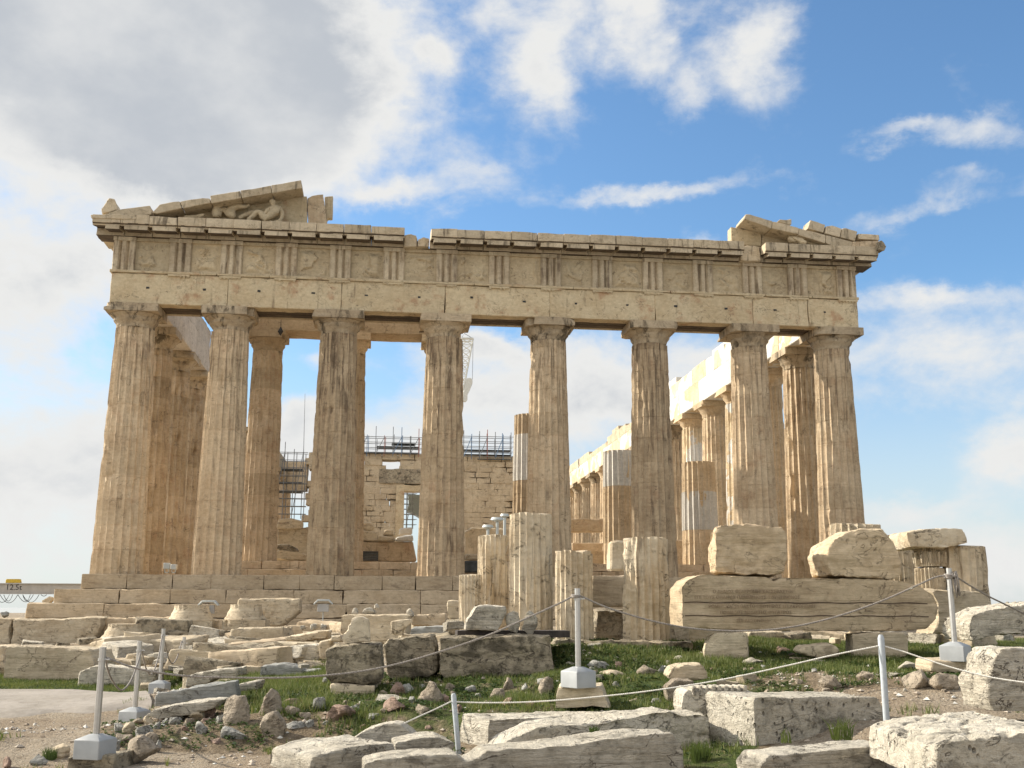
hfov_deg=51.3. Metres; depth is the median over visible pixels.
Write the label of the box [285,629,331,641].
marble block
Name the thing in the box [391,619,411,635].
column stump
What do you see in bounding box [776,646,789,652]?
rock
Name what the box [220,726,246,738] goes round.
rock
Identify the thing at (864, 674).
rock
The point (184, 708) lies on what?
marble block
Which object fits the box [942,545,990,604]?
column drum
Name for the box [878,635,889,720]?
white post
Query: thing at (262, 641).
broken block
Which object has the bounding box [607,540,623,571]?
marble block
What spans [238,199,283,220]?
reclining statue
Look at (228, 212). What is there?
horse head statue
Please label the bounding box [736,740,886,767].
marble block
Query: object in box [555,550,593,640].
column drum
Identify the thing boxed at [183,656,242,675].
broken block
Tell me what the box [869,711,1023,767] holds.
marble block
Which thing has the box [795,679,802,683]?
rock
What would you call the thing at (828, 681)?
rock
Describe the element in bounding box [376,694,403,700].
rock
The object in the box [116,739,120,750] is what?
rock
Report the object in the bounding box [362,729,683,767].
marble block
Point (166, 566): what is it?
spotlight
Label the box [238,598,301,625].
marble block
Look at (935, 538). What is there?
capital fragment
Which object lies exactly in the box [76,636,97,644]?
broken block
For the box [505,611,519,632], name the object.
rock
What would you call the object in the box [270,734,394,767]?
marble block
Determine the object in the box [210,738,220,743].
rock
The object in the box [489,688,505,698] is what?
rock
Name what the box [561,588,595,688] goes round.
rope post
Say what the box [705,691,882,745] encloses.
marble block
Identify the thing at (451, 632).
marble block
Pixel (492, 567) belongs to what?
column drum
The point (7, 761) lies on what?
rock
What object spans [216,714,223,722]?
rock
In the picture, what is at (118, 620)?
marble block
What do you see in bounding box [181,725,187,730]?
rock
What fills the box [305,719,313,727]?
rock
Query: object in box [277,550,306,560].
marble block
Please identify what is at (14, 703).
path
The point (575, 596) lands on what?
rope wrap
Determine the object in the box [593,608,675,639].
marble block
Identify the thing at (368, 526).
marble block
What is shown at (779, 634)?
marble block
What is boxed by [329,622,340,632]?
broken block
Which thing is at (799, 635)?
broken block
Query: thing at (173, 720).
rock
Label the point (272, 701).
rock
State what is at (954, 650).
rope post
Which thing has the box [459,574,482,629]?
column drum
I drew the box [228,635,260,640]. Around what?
broken block
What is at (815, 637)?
broken block
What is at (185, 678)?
broken block
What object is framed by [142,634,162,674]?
rope
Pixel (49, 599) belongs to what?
rock
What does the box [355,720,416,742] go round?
marble block
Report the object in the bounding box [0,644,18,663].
marble block
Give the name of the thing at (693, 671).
marble block
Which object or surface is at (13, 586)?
gantry crane
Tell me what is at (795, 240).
horse head statue
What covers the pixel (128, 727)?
rock
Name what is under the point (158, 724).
rock
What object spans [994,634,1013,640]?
broken block
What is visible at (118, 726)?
rock
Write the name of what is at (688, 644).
marble block
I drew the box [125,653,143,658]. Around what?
marble block
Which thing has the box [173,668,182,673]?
broken block
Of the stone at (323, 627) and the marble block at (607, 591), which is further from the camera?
the stone at (323, 627)
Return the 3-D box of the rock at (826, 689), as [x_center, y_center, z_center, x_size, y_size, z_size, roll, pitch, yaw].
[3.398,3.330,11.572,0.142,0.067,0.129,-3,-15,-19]
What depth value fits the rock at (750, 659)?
13.98 m
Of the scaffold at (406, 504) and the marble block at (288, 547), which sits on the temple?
the scaffold at (406, 504)
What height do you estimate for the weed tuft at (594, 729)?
0.106 m
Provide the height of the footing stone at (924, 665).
0.165 m
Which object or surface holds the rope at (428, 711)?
attached to the white post at (456, 723)
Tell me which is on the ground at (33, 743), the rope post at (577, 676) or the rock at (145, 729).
the rock at (145, 729)
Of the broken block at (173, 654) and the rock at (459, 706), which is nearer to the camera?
the rock at (459, 706)
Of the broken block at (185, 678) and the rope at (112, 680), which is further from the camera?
the broken block at (185, 678)
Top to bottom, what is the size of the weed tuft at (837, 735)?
0.200 m
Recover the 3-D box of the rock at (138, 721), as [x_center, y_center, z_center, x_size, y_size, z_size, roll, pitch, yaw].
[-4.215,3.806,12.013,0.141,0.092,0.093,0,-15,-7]
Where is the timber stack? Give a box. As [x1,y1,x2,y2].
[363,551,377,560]
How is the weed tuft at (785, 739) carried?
on the ground at (33, 743)
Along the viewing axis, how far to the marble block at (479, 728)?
10.25 m
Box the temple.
[25,180,885,629]
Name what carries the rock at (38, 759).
on the ground at (33, 743)
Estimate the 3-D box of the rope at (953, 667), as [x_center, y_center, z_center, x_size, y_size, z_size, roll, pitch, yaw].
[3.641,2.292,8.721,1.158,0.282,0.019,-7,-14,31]
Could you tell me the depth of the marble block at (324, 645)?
20.02 m
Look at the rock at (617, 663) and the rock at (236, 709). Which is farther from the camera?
the rock at (617, 663)
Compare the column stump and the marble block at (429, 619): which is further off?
the marble block at (429, 619)
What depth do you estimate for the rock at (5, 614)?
36.18 m
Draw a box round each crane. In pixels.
[0,579,80,602]
[461,333,473,401]
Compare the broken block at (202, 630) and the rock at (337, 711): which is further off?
the broken block at (202, 630)
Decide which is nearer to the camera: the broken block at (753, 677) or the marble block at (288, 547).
the broken block at (753, 677)
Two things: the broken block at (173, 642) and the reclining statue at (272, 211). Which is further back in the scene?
the reclining statue at (272, 211)
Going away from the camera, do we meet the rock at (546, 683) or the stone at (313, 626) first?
the rock at (546, 683)
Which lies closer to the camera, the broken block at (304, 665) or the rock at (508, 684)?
the rock at (508, 684)
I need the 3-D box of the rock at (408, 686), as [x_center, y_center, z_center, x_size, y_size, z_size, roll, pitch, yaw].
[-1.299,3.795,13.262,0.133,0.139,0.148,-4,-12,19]
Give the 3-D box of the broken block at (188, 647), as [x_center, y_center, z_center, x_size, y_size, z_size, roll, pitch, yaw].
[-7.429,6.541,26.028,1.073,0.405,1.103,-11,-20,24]
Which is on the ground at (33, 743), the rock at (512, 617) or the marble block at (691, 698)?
the marble block at (691, 698)
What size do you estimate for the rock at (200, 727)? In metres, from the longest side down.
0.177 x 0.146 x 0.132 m
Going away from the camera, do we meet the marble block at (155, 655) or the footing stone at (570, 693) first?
the footing stone at (570, 693)
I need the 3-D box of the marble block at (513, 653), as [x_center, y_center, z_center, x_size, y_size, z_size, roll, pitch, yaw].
[-0.214,3.669,14.459,1.539,0.577,0.830,0,-12,-1]
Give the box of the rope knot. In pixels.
[943,571,959,597]
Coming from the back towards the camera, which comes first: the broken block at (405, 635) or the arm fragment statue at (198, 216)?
the arm fragment statue at (198, 216)
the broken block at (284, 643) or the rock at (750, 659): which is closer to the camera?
the rock at (750, 659)
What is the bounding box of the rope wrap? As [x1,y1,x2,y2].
[571,594,580,597]
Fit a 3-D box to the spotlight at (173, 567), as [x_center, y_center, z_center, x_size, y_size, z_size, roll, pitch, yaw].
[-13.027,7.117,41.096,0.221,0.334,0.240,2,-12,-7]
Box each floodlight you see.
[198,600,218,613]
[314,599,332,620]
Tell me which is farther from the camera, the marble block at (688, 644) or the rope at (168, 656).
the rope at (168, 656)
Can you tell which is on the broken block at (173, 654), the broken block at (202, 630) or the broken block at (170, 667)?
the broken block at (170, 667)
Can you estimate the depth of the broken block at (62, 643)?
31.99 m
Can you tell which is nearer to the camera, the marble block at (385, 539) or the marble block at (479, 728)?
the marble block at (479, 728)
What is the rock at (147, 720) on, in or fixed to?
on the ground at (33, 743)
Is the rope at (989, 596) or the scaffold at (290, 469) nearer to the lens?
the rope at (989, 596)
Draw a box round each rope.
[105,651,140,690]
[106,596,571,678]
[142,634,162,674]
[165,641,181,663]
[404,701,451,723]
[456,646,877,702]
[581,575,944,631]
[885,646,1023,682]
[958,577,1023,613]
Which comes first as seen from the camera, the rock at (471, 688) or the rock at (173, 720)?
the rock at (173, 720)
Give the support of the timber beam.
on the marble block at (513, 653)
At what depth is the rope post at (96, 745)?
9.80 m
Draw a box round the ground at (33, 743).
[0,608,1023,767]
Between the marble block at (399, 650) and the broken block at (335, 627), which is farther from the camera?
the broken block at (335, 627)
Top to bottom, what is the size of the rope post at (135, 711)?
1.004 m
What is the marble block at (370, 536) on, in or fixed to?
on the temple
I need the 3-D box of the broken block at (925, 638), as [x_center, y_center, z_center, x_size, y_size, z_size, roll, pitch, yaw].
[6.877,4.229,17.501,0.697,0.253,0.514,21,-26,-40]
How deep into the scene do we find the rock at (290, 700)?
12.62 m
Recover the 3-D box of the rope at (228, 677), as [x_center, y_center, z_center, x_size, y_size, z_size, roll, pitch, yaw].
[-1.590,2.531,10.749,4.748,0.830,0.054,4,-12,-17]
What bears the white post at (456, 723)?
on the ground at (33, 743)
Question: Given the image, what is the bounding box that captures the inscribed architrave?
[669,575,937,631]
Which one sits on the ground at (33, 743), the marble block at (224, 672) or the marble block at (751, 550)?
the marble block at (224, 672)
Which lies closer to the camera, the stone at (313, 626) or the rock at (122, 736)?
the rock at (122, 736)
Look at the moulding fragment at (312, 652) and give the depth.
20.39 m
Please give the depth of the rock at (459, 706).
11.70 m
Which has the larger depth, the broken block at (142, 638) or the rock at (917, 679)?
the broken block at (142, 638)
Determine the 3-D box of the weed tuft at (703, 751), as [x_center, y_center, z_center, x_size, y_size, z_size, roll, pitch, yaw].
[1.550,3.014,8.764,0.300,0.194,0.259,2,-12,-7]
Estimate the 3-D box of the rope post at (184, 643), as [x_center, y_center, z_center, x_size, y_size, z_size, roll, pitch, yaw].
[-6.160,5.253,19.944,0.270,1.016,0.270,-2,-12,8]
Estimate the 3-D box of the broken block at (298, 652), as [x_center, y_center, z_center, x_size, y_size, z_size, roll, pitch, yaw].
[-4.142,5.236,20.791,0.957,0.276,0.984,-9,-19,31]
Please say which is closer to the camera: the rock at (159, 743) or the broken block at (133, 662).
the rock at (159, 743)
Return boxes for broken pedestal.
[342,616,370,642]
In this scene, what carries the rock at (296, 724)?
on the ground at (33, 743)
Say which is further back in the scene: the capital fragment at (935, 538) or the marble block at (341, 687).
the capital fragment at (935, 538)
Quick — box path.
[0,689,151,717]
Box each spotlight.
[163,563,170,572]
[170,564,177,572]
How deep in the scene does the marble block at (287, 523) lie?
50.66 m
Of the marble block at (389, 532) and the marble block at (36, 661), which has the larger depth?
the marble block at (389, 532)
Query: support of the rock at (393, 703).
on the ground at (33, 743)
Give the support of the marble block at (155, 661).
on the ground at (33, 743)
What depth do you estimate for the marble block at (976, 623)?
13.31 m
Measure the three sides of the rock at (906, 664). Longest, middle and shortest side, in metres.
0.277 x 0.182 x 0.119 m
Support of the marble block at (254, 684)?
on the ground at (33, 743)
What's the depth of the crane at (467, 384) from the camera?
106.19 m
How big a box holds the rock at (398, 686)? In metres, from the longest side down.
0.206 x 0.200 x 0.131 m
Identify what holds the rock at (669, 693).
on the ground at (33, 743)
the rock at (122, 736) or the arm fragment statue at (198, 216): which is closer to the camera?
the rock at (122, 736)
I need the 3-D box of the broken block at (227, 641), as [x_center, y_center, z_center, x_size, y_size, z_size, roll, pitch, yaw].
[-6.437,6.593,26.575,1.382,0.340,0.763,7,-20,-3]
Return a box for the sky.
[0,0,1023,607]
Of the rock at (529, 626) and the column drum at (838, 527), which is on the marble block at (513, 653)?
the rock at (529, 626)
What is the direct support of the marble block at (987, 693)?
on the ground at (33, 743)
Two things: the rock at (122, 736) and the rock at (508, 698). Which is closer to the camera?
the rock at (122, 736)
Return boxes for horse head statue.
[212,204,249,218]
[787,236,816,244]
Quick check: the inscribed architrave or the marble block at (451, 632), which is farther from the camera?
the marble block at (451, 632)
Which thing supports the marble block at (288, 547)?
on the marble block at (284, 555)
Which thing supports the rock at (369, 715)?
on the ground at (33, 743)
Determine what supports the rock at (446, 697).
on the ground at (33, 743)
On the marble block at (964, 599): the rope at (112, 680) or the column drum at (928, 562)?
the column drum at (928, 562)
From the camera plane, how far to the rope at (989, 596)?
12.71 m
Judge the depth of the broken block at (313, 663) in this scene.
18.76 m
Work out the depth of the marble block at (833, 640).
16.08 m
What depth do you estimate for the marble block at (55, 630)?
35.51 m
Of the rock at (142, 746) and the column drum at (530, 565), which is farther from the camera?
the column drum at (530, 565)
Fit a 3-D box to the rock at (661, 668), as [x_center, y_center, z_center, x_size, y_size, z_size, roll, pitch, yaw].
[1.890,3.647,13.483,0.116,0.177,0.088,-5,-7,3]
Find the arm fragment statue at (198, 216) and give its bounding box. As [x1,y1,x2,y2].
[184,213,203,217]
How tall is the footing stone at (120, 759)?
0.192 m
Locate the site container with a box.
[407,495,419,517]
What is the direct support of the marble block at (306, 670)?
on the ground at (33, 743)
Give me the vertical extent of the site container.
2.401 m
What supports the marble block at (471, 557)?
on the temple
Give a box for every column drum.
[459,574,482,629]
[477,534,508,629]
[508,512,552,638]
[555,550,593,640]
[622,536,670,640]
[829,523,880,535]
[888,535,917,583]
[912,548,946,589]
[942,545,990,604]
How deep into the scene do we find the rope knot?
12.16 m
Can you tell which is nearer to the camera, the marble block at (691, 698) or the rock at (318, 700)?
the marble block at (691, 698)
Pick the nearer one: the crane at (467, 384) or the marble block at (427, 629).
the marble block at (427, 629)
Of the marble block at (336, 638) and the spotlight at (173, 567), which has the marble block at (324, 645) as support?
the marble block at (336, 638)
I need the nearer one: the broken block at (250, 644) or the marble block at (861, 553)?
the marble block at (861, 553)
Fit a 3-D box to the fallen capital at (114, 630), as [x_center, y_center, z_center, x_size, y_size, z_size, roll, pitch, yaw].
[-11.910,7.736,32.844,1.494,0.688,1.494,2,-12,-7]
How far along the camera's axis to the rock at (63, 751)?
10.47 m
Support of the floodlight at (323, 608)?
on the ground at (33, 743)
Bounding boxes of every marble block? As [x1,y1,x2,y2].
[0,617,27,643]
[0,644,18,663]
[3,644,115,680]
[11,616,117,643]
[78,664,164,685]
[101,616,169,635]
[116,659,143,665]
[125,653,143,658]
[146,697,228,718]
[147,652,168,658]
[152,658,167,664]
[155,680,240,705]
[166,630,230,636]
[185,666,246,687]
[230,627,292,638]
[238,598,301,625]
[239,679,264,690]
[241,665,261,673]
[260,662,306,675]
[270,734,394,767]
[277,518,303,529]
[277,544,298,551]
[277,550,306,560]
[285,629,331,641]
[303,668,320,672]
[319,639,334,658]
[325,641,383,684]
[330,682,378,695]
[331,634,343,641]
[340,614,411,641]
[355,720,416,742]
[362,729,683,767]
[363,531,377,541]
[364,522,374,530]
[377,536,394,541]
[383,529,394,536]
[383,634,439,679]
[391,731,453,749]
[395,535,412,541]
[399,527,411,535]
[411,625,447,633]
[412,613,446,625]
[439,633,553,677]
[446,619,458,633]
[447,600,458,618]
[460,710,604,744]
[464,554,477,560]
[464,604,506,630]
[488,706,710,749]
[552,638,692,650]
[593,575,623,606]
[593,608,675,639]
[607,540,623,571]
[663,662,707,680]
[673,684,750,714]
[703,632,748,658]
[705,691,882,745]
[708,524,786,577]
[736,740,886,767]
[746,631,784,638]
[793,642,838,657]
[808,528,901,579]
[829,637,840,643]
[845,632,907,657]
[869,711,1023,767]
[916,588,987,633]
[942,601,1023,640]
[958,645,1023,710]
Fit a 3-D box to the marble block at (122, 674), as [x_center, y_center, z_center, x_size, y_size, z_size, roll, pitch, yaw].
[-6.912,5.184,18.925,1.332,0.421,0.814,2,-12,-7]
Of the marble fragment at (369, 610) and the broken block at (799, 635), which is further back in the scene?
the marble fragment at (369, 610)
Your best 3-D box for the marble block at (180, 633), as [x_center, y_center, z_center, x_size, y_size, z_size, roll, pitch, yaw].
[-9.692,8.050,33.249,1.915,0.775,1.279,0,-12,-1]
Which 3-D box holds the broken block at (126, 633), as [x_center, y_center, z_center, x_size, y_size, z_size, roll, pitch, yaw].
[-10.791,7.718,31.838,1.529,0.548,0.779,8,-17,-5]
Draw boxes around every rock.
[1,611,8,617]
[3,756,11,767]
[29,754,48,765]
[42,596,53,602]
[52,743,69,758]
[114,723,123,734]
[116,733,132,741]
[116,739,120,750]
[122,722,134,733]
[128,734,160,763]
[132,718,143,723]
[135,725,152,735]
[143,716,153,723]
[145,732,157,743]
[153,722,160,728]
[156,739,161,751]
[169,717,181,724]
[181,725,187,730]
[184,718,194,725]
[188,711,204,719]
[195,721,207,733]
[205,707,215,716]
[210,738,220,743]
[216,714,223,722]
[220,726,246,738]
[222,695,249,725]
[259,688,282,714]
[260,710,286,737]
[284,698,298,704]
[285,705,300,715]
[286,721,305,729]
[299,712,310,718]
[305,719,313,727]
[313,697,325,709]
[325,704,355,721]
[368,713,379,718]
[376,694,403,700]
[383,697,405,711]
[390,682,405,695]
[403,683,412,692]
[408,696,415,702]
[416,704,430,714]
[417,681,443,703]
[443,694,448,702]
[445,683,454,691]
[457,704,461,711]
[465,685,475,691]
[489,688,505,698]
[502,697,511,705]
[503,677,513,689]
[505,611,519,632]
[521,683,529,691]
[522,610,537,633]
[538,676,553,695]
[587,660,608,669]
[600,669,623,675]
[615,661,621,666]
[636,665,656,675]
[657,665,664,673]
[662,678,693,700]
[743,657,763,663]
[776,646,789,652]
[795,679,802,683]
[819,675,840,689]
[821,688,830,691]
[856,671,874,679]
[898,661,915,669]
[901,669,928,688]
[928,672,959,689]
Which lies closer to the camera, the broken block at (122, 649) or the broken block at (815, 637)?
the broken block at (815, 637)
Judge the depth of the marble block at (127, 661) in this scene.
21.32 m
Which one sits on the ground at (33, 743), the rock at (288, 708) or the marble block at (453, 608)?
the rock at (288, 708)
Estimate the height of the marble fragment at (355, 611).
0.144 m
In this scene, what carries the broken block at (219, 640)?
on the ground at (33, 743)
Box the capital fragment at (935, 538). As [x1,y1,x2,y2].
[889,528,966,550]
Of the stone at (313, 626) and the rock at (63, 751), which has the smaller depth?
the rock at (63, 751)
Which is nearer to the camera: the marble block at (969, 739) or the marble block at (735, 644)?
the marble block at (969, 739)
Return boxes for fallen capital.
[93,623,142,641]
[168,605,218,628]
[222,604,269,628]
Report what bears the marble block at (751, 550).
on the inscribed architrave
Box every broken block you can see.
[22,639,43,644]
[56,642,69,645]
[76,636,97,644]
[89,633,160,646]
[101,640,153,657]
[124,631,171,635]
[130,660,145,664]
[134,656,153,664]
[135,616,192,634]
[140,682,148,690]
[149,634,208,652]
[153,688,168,693]
[164,649,208,671]
[168,665,182,670]
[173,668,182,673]
[178,643,227,648]
[182,665,245,687]
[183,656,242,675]
[188,625,219,637]
[191,641,250,651]
[208,636,228,643]
[208,646,292,674]
[224,638,249,643]
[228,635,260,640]
[228,637,296,645]
[234,642,260,646]
[251,641,275,647]
[272,646,325,659]
[273,641,325,662]
[284,625,313,634]
[297,619,337,630]
[297,661,323,668]
[298,663,309,668]
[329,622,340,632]
[398,633,412,637]
[411,632,454,635]
[443,621,464,631]
[674,627,722,641]
[716,680,738,684]
[736,674,756,682]
[783,632,812,639]
[803,631,846,638]
[811,635,826,640]
[908,632,941,644]
[941,635,997,646]
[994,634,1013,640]
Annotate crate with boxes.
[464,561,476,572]
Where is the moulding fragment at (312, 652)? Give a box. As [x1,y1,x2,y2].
[290,643,322,662]
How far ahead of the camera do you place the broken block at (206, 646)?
19.62 m
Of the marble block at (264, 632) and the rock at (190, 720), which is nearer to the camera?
the rock at (190, 720)
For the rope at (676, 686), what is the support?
attached to the white post at (883, 678)
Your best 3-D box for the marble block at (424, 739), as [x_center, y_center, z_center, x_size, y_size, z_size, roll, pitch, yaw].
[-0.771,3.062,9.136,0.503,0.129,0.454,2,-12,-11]
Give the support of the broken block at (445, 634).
on the ground at (33, 743)
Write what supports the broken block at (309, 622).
on the ground at (33, 743)
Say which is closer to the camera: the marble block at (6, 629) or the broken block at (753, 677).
the broken block at (753, 677)
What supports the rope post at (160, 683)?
on the ground at (33, 743)
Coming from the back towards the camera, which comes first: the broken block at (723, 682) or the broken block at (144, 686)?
the broken block at (144, 686)
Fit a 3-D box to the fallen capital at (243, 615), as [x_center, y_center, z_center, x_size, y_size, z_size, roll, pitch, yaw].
[-8.587,7.502,34.386,1.411,0.779,1.412,2,-12,-7]
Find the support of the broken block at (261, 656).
on the ground at (33, 743)
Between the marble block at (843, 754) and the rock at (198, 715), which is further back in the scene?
the rock at (198, 715)
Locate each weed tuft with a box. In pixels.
[40,745,58,760]
[588,725,600,731]
[687,740,719,763]
[780,728,791,742]
[821,716,857,740]
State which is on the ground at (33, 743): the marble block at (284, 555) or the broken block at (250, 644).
the broken block at (250, 644)
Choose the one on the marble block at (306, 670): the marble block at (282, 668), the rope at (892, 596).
the marble block at (282, 668)
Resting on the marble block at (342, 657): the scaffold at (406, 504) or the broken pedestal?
the broken pedestal
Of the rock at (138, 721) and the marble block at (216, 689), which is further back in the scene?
the marble block at (216, 689)
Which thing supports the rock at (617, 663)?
on the ground at (33, 743)
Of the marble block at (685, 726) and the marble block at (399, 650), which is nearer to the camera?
the marble block at (685, 726)
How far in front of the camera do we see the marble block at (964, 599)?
15.99 m
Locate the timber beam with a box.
[455,630,569,637]
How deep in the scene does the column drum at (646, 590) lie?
16.03 m
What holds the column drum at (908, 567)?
on the broken block
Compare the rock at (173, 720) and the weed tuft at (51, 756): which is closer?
the weed tuft at (51, 756)
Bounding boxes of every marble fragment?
[351,608,358,613]
[362,607,376,613]
[406,608,413,617]
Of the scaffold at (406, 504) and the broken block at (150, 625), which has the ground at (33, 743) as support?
the broken block at (150, 625)
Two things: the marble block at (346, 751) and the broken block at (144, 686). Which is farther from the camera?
the broken block at (144, 686)
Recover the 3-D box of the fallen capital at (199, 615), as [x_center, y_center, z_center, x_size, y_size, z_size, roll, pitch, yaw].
[-10.360,7.545,34.453,1.562,0.779,1.562,2,-12,-7]
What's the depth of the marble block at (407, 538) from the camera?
50.06 m
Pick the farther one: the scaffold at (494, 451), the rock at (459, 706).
the scaffold at (494, 451)
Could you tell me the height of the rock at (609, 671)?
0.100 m
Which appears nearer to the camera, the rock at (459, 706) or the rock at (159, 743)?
the rock at (159, 743)
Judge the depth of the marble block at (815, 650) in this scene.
14.19 m
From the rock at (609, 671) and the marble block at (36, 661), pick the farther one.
the marble block at (36, 661)
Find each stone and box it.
[67,750,133,767]
[310,623,316,629]
[320,624,326,629]
[556,682,610,707]
[915,657,966,673]
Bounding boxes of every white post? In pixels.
[451,693,460,753]
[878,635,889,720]
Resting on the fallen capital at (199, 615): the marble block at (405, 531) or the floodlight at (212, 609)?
the floodlight at (212, 609)
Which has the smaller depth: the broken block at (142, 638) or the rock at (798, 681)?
the rock at (798, 681)
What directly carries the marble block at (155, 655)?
on the broken block at (149, 660)
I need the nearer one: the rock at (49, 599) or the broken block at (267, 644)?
the broken block at (267, 644)
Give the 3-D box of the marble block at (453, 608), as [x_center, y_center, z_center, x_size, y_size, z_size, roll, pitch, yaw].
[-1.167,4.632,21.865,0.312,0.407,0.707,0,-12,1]
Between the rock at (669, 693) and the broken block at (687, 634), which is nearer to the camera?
the rock at (669, 693)
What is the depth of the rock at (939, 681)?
11.12 m
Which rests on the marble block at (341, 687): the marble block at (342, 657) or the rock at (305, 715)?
the marble block at (342, 657)
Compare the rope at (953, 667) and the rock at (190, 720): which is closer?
the rope at (953, 667)
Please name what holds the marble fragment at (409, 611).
on the marble block at (380, 627)
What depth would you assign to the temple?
43.62 m
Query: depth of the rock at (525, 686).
12.56 m
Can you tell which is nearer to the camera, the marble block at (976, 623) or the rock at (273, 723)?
the rock at (273, 723)
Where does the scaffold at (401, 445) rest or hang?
on the temple
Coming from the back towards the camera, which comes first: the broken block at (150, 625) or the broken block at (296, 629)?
the broken block at (150, 625)
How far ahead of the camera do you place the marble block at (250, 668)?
17.90 m
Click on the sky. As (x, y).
(901, 122)
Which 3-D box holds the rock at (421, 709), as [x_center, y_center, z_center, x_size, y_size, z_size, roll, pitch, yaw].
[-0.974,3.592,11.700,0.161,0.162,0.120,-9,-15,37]
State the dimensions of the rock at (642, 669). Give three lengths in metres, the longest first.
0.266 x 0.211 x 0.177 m
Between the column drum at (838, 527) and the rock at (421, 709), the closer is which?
the rock at (421, 709)
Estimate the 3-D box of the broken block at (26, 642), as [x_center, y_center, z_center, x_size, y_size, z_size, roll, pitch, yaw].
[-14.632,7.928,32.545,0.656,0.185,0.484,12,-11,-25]
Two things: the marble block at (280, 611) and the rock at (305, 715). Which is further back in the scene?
the marble block at (280, 611)
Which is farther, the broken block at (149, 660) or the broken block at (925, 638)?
the broken block at (149, 660)
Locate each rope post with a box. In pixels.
[73,647,116,760]
[118,641,150,721]
[148,629,170,693]
[182,637,187,648]
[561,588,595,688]
[939,568,970,661]
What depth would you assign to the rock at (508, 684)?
12.92 m
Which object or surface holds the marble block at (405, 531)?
on the temple
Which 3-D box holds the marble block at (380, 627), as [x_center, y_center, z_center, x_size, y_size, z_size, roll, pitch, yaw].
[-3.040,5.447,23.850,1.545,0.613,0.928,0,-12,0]
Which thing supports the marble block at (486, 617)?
on the timber beam
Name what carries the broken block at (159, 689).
on the ground at (33, 743)
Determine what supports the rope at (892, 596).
attached to the rope post at (954, 650)
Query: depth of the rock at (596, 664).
13.94 m
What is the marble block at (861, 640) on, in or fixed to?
on the ground at (33, 743)
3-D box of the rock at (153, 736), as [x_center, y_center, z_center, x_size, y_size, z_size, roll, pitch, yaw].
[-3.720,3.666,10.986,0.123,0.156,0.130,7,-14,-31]
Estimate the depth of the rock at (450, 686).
13.10 m
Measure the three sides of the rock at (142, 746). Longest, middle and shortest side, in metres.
0.356 x 0.305 x 0.293 m
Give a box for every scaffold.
[278,442,307,519]
[364,426,421,456]
[404,493,416,528]
[462,430,511,459]
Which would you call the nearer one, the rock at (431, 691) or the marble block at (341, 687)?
the rock at (431, 691)
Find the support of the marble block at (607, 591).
on the marble block at (608, 623)
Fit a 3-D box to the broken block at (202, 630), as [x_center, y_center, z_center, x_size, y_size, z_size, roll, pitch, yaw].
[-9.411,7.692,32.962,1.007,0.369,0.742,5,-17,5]
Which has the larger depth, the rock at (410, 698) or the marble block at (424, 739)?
the rock at (410, 698)
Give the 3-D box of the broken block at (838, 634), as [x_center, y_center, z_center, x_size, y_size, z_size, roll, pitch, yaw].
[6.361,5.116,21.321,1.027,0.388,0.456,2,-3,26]
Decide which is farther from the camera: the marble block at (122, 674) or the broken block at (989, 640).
the marble block at (122, 674)

